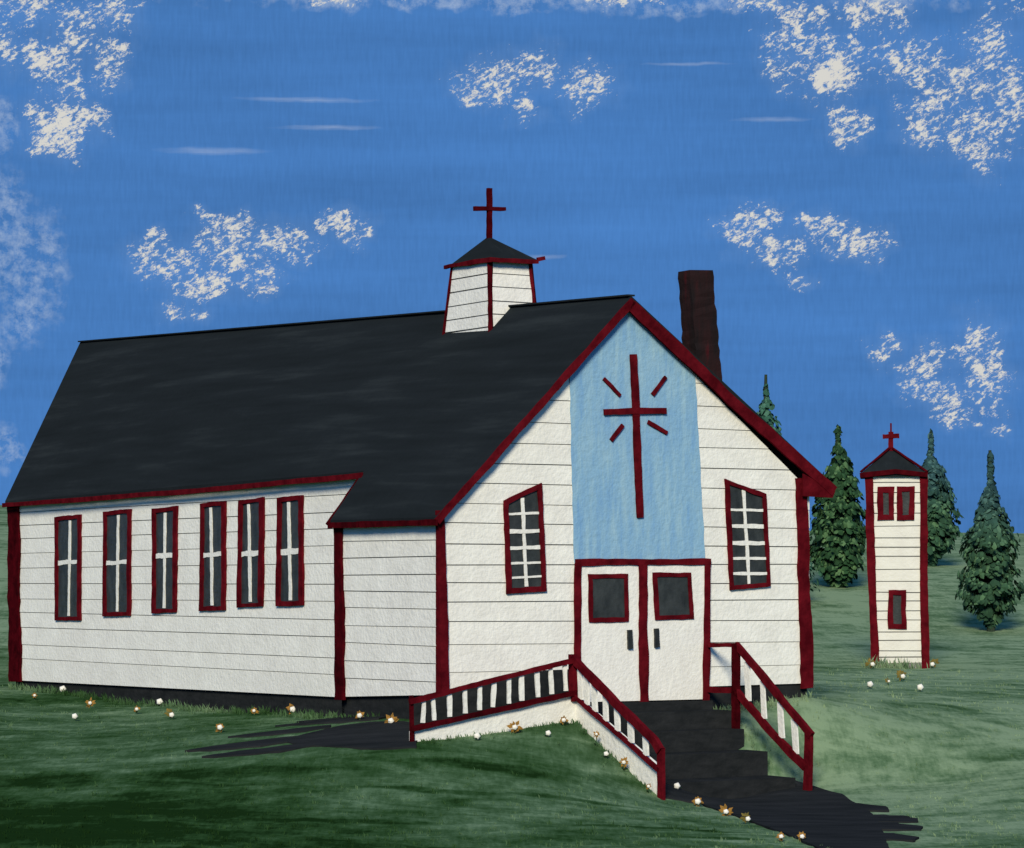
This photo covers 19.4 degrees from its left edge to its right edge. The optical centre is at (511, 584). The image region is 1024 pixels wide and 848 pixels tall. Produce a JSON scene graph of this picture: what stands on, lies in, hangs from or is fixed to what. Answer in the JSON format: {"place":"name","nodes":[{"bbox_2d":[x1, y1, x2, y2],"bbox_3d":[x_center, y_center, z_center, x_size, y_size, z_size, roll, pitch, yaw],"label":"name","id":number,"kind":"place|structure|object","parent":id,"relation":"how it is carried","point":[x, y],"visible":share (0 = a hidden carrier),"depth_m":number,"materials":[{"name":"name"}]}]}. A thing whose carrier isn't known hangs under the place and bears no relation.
{"place":"outdoors","nodes":[
{"label":"outdoors","id":0,"kind":"place"},
{"bbox_2d":[185,715,416,757],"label":"path","id":1,"kind":"structure","parent":0,"point":[378,735],"depth_m":51.39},
{"bbox_2d":[355,710,363,719],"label":"flower","id":2,"kind":"object","parent":1,"relation":"on","point":[360,714],"visible":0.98,"depth_m":53.45,"materials":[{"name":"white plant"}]},
{"bbox_2d":[385,713,398,722],"bbox_3d":[-2.113,2.387,52.484,0.265,0.316,0.155,0,0,-27],"label":"flower","id":3,"kind":"object","parent":1,"relation":"on","point":[392,719],"visible":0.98,"depth_m":52.48,"materials":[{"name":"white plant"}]},
{"bbox_2d":[0,505,1023,847],"bbox_3d":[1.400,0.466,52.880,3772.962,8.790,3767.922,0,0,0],"label":"ground","id":4,"kind":"structure","parent":0,"point":[964,643],"depth_m":50.15,"materials":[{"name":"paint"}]},
{"bbox_2d":[86,697,94,707],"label":"flower","id":5,"kind":"object","parent":4,"relation":"on","point":[89,703],"visible":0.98,"depth_m":63.02,"materials":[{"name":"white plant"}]},
{"bbox_2d":[157,698,162,705],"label":"flower","id":6,"kind":"object","parent":4,"relation":"on","point":[158,701],"visible":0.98,"depth_m":62.73,"materials":[{"name":"white plant"}]},
{"bbox_2d":[164,708,173,719],"bbox_3d":[-6.675,2.572,58.657,0.220,0.326,0.160,0,0,-32],"label":"flower","id":7,"kind":"object","parent":4,"relation":"on","point":[171,714],"visible":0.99,"depth_m":58.65,"materials":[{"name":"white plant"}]},
{"bbox_2d":[215,723,223,732],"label":"flower","id":8,"kind":"object","parent":4,"relation":"on","point":[219,726],"visible":0.99,"depth_m":54.47,"materials":[{"name":"white plant"}]},
{"bbox_2d":[251,707,258,714],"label":"flower","id":9,"kind":"object","parent":4,"relation":"on","point":[254,710],"visible":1,"depth_m":58.51,"materials":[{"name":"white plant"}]},
{"bbox_2d":[286,703,294,713],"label":"flower","id":10,"kind":"object","parent":4,"relation":"on","point":[290,707],"visible":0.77,"depth_m":58.36,"materials":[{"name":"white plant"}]},
{"bbox_2d":[2,188,836,718],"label":"church","id":11,"kind":"structure","parent":4,"relation":"on","point":[494,468],"depth_m":55.93,"materials":[{"name":"white paint"}]},
{"bbox_2d":[54,514,81,620],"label":"window","id":12,"kind":"structure","parent":11,"relation":"in","point":[68,528],"depth_m":67.63,"materials":[{"name":"red paint"}]},
{"bbox_2d":[102,509,131,615],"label":"window","id":13,"kind":"structure","parent":11,"relation":"in","point":[117,524],"depth_m":65.31,"materials":[{"name":"red paint"}]},
{"bbox_2d":[151,506,178,613],"bbox_3d":[-7.324,-0.526,63.233,0.050,2.262,1.282,0,0,-31],"label":"window","id":14,"kind":"structure","parent":11,"relation":"in","point":[164,521],"depth_m":63.24,"materials":[{"name":"red paint"}]},
{"bbox_2d":[198,501,226,610],"bbox_3d":[-6.114,-0.583,61.242,0.050,2.243,1.243,0,0,-31],"label":"window","id":15,"kind":"structure","parent":11,"relation":"in","point":[213,515],"depth_m":61.23,"materials":[{"name":"red paint"}]},
{"bbox_2d":[236,497,264,607],"bbox_3d":[-5.210,-0.642,59.752,0.050,2.197,1.195,0,0,-31],"label":"window","id":16,"kind":"structure","parent":11,"relation":"in","point":[250,585],"depth_m":59.74,"materials":[{"name":"red paint"}]},
{"bbox_2d":[275,495,304,605],"bbox_3d":[-4.305,-0.659,58.307,0.050,2.149,1.169,0,0,-31],"label":"window","id":17,"kind":"structure","parent":11,"relation":"in","point":[290,569],"depth_m":58.27,"materials":[{"name":"red paint"}]},
{"bbox_2d":[503,483,546,593],"bbox_3d":[0.233,-0.823,52.836,0.877,1.963,0.050,0,0,-31],"label":"window","id":18,"kind":"structure","parent":11,"relation":"in","point":[524,532],"depth_m":52.83,"materials":[{"name":"red paint"}]},
{"bbox_2d":[581,565,639,701],"bbox_3d":[1.779,0.862,53.744,1.300,2.450,0.085,0,0,-31],"label":"door","id":19,"kind":"structure","parent":11,"relation":"in","point":[610,593],"depth_m":53.78,"materials":[{"name":"paint"}]},
{"bbox_2d":[647,565,703,700],"bbox_3d":[2.972,0.862,54.468,1.290,2.450,0.085,0,0,-31],"label":"door","id":20,"kind":"structure","parent":11,"relation":"in","point":[675,621],"depth_m":54.48,"materials":[{"name":"paint"}]},
{"bbox_2d":[724,479,770,589],"bbox_3d":[4.346,-0.927,55.334,1.028,2.047,0.050,0,0,-31],"label":"window","id":21,"kind":"structure","parent":11,"relation":"in","point":[748,550],"depth_m":55.32,"materials":[{"name":"red paint"}]},
{"bbox_2d":[474,733,480,740],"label":"flower","id":22,"kind":"object","parent":4,"relation":"on","point":[477,736],"visible":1,"depth_m":50.80,"materials":[{"name":"white plant"}]},
{"bbox_2d":[408,658,577,741],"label":"entrance ramp","id":23,"kind":"structure","parent":4,"relation":"on","point":[533,696],"depth_m":51.72,"materials":[{"name":"white paint"}]},
{"bbox_2d":[507,721,522,733],"bbox_3d":[0.053,2.485,51.347,0.304,0.335,0.124,0,0,0],"label":"flower","id":24,"kind":"object","parent":4,"relation":"on","point":[514,727],"visible":1,"depth_m":51.39,"materials":[{"name":"orange plant"}]},
{"bbox_2d":[560,716,568,725],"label":"flower","id":25,"kind":"object","parent":4,"relation":"on","point":[563,719],"visible":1,"depth_m":51.89,"materials":[{"name":"plant"}]},
{"bbox_2d":[594,731,599,745],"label":"flower","id":26,"kind":"object","parent":4,"relation":"on","point":[596,734],"visible":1,"depth_m":51.41,"materials":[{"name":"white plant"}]},
{"bbox_2d":[619,757,628,771],"bbox_3d":[1.889,3.076,50.645,0.167,0.351,0.114,0,0,0],"label":"flower","id":27,"kind":"object","parent":4,"relation":"on","point":[624,761],"visible":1,"depth_m":50.69,"materials":[{"name":"orange plant"}]},
{"bbox_2d":[568,642,814,799],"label":"entrance steps","id":28,"kind":"structure","parent":4,"relation":"on","point":[694,747],"depth_m":52.62,"materials":[{"name":"stone"}]},
{"bbox_2d":[692,796,703,806],"bbox_3d":[3.070,3.622,49.548,0.209,0.272,0.082,0,0,0],"label":"flower","id":29,"kind":"object","parent":4,"relation":"on","point":[697,801],"visible":0.99,"depth_m":49.56,"materials":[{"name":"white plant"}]},
{"bbox_2d":[719,804,732,815],"bbox_3d":[3.410,3.627,47.675,0.186,0.311,0.191,0,0,-41],"label":"flower","id":30,"kind":"object","parent":4,"relation":"on","point":[725,811],"visible":1,"depth_m":47.67,"materials":[{"name":"orange plant"}]},
{"bbox_2d":[739,812,752,823],"bbox_3d":[3.644,3.662,46.538,0.228,0.285,0.087,0,0,25],"label":"flower","id":31,"kind":"object","parent":4,"relation":"on","point":[747,819],"visible":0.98,"depth_m":46.54,"materials":[{"name":"orange plant"}]},
{"bbox_2d":[775,832,784,841],"bbox_3d":[3.952,3.731,43.920,0.147,0.249,0.139,0,0,-39],"label":"flower","id":32,"kind":"object","parent":4,"relation":"on","point":[780,836],"visible":0.98,"depth_m":43.92,"materials":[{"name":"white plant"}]},
{"bbox_2d":[757,374,821,591],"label":"spruce tree","id":33,"kind":"object","parent":4,"relation":"on","point":[766,404],"visible":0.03,"depth_m":94.92,"materials":[{"name":"green plant"}]},
{"bbox_2d":[809,424,865,587],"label":"spruce tree","id":34,"kind":"object","parent":4,"relation":"on","point":[837,523],"visible":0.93,"depth_m":99.52,"materials":[{"name":"green plant"}]},
{"bbox_2d":[866,681,872,687],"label":"flower","id":35,"kind":"object","parent":4,"relation":"on","point":[869,684],"visible":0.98,"depth_m":63.29,"materials":[{"name":"white plant"}]},
{"bbox_2d":[865,658,875,668],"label":"flower","id":36,"kind":"object","parent":4,"relation":"on","point":[872,663],"visible":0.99,"depth_m":75.31,"materials":[{"name":"orange plant"}]},
{"bbox_2d":[860,423,929,668],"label":"bell tower","id":37,"kind":"structure","parent":4,"relation":"on","point":[896,485],"depth_m":75.97,"materials":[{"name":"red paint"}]},
{"bbox_2d":[877,487,893,519],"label":"window","id":38,"kind":"structure","parent":37,"relation":"in","point":[885,495],"depth_m":75.98,"materials":[{"name":"red paint"}]},
{"bbox_2d":[887,590,906,628],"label":"window","id":39,"kind":"structure","parent":37,"relation":"in","point":[896,617],"depth_m":75.95,"materials":[{"name":"red paint"}]},
{"bbox_2d":[897,486,914,519],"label":"window","id":40,"kind":"structure","parent":37,"relation":"in","point":[905,495],"depth_m":75.91,"materials":[{"name":"red paint"}]},
{"bbox_2d":[896,670,905,680],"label":"flower","id":41,"kind":"object","parent":4,"relation":"on","point":[902,676],"visible":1,"depth_m":68.24,"materials":[{"name":"orange plant"}]},
{"bbox_2d":[917,684,923,691],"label":"flower","id":42,"kind":"object","parent":4,"relation":"on","point":[920,687],"visible":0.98,"depth_m":62.86,"materials":[{"name":"white plant"}]},
{"bbox_2d":[930,659,939,668],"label":"flower","id":43,"kind":"object","parent":4,"relation":"on","point":[932,663],"visible":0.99,"depth_m":75.51,"materials":[{"name":"orange plant"}]},
{"bbox_2d":[922,428,963,566],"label":"spruce tree","id":44,"kind":"object","parent":4,"relation":"on","point":[943,530],"visible":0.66,"depth_m":109.41,"materials":[{"name":"green plant"}]},
{"bbox_2d":[955,450,1023,631],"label":"spruce tree","id":45,"kind":"object","parent":4,"relation":"on","point":[988,586],"visible":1,"depth_m":89.62,"materials":[{"name":"green plant"}]},
{"bbox_2d":[0,0,1023,532],"label":"sky","id":46,"kind":"structure","parent":0,"point":[847,175],"materials":[{"name":"blue paint"}]},
{"bbox_2d":[665,780,922,847],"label":"path","id":47,"kind":"structure","parent":0,"point":[818,817],"depth_m":47.94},
{"bbox_2d":[674,783,681,788],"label":"flower","id":48,"kind":"object","parent":47,"relation":"on","point":[676,785],"visible":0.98,"depth_m":50.86,"materials":[{"name":"white plant"}]},
{"bbox_2d":[797,831,805,840],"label":"flower","id":49,"kind":"object","parent":47,"relation":"on","point":[801,835],"visible":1,"depth_m":43.96,"materials":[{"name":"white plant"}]}
]}

